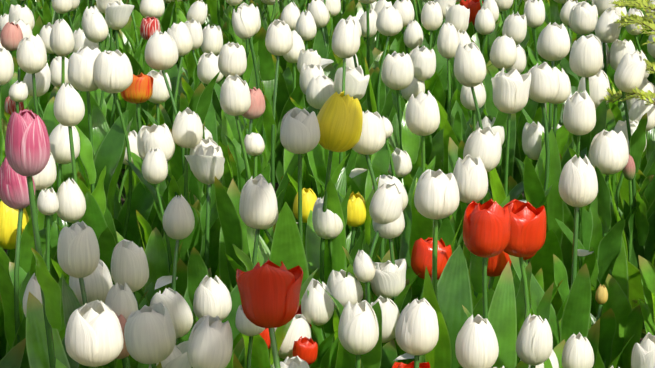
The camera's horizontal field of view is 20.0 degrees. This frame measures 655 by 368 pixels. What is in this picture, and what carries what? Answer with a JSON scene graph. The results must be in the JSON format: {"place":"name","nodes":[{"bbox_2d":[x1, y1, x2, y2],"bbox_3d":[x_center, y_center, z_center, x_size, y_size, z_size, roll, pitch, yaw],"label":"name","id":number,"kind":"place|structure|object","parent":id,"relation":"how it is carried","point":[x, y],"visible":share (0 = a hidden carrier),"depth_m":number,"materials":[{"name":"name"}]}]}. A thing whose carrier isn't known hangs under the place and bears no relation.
{"place":"outdoors","nodes":[
{"label":"outdoors","id":0,"kind":"place"},
{"bbox_2d":[4,169,642,343],"bbox_3d":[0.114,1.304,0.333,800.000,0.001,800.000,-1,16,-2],"label":"soil","id":1,"kind":"structure","parent":0,"point":[124,195],"depth_m":4.83,"materials":[{"name":"black soil"}]},
{"bbox_2d":[155,168,593,366],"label":"fallen petals","id":2,"kind":"object","parent":1,"relation":"on","point":[162,281],"visible":0.29,"depth_m":3.28,"materials":[{"name":"white plant"}]},
{"bbox_2d":[553,297,645,333],"bbox_3d":[0.593,0.237,3.767,0.483,0.203,0.312,-1,16,-2],"label":"weeds groundcover","id":3,"kind":"object","parent":1,"relation":"on","point":[636,301],"visible":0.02,"depth_m":3.70,"materials":[{"name":"green plant"}]},
{"bbox_2d":[0,0,654,367],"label":"leaves","id":4,"kind":"object","parent":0,"point":[613,334],"depth_m":3.64,"materials":[{"name":"green plant"}]},
{"bbox_2d":[0,109,49,208],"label":"pink tulips","id":5,"kind":"object","parent":4,"relation":"attached to","point":[27,147],"visible":0.98,"depth_m":2.49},
{"bbox_2d":[4,16,160,114],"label":"striped tulips","id":6,"kind":"object","parent":4,"relation":"attached to","point":[149,26],"visible":0.67,"depth_m":4.88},
{"bbox_2d":[115,313,129,358],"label":"tulip heads","id":7,"kind":"object","parent":4,"relation":"attached to","point":[124,353],"visible":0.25,"depth_m":2.69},
{"bbox_2d":[0,22,265,118],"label":"pink tulips","id":8,"kind":"object","parent":4,"relation":"attached to","point":[11,36],"visible":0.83,"depth_m":4.41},
{"bbox_2d":[120,72,152,103],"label":"tulip heads","id":9,"kind":"object","parent":4,"relation":"attached to","point":[139,89],"visible":0.77,"depth_m":3.79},
{"bbox_2d":[0,91,365,248],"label":"yellow tulips","id":10,"kind":"object","parent":4,"relation":"attached to","point":[340,118],"visible":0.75,"depth_m":3.27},
{"bbox_2d":[0,0,654,367],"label":"white tulips","id":11,"kind":"object","parent":4,"relation":"attached to","point":[158,326],"visible":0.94,"depth_m":3.43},
{"bbox_2d":[236,0,545,367],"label":"red tulips","id":12,"kind":"object","parent":4,"relation":"attached to","point":[495,233],"visible":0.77,"depth_m":2.72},
{"bbox_2d":[595,284,607,303],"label":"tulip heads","id":13,"kind":"object","parent":4,"relation":"attached to","point":[601,295],"visible":0.31,"depth_m":3.32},
{"bbox_2d":[622,153,635,179],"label":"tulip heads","id":14,"kind":"object","parent":4,"relation":"attached to","point":[629,169],"visible":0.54,"depth_m":3.71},
{"bbox_2d":[601,0,654,104],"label":"conifer shrub","id":15,"kind":"object","parent":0,"point":[647,21],"depth_m":4.04,"materials":[{"name":"yellow plant"}]}
]}

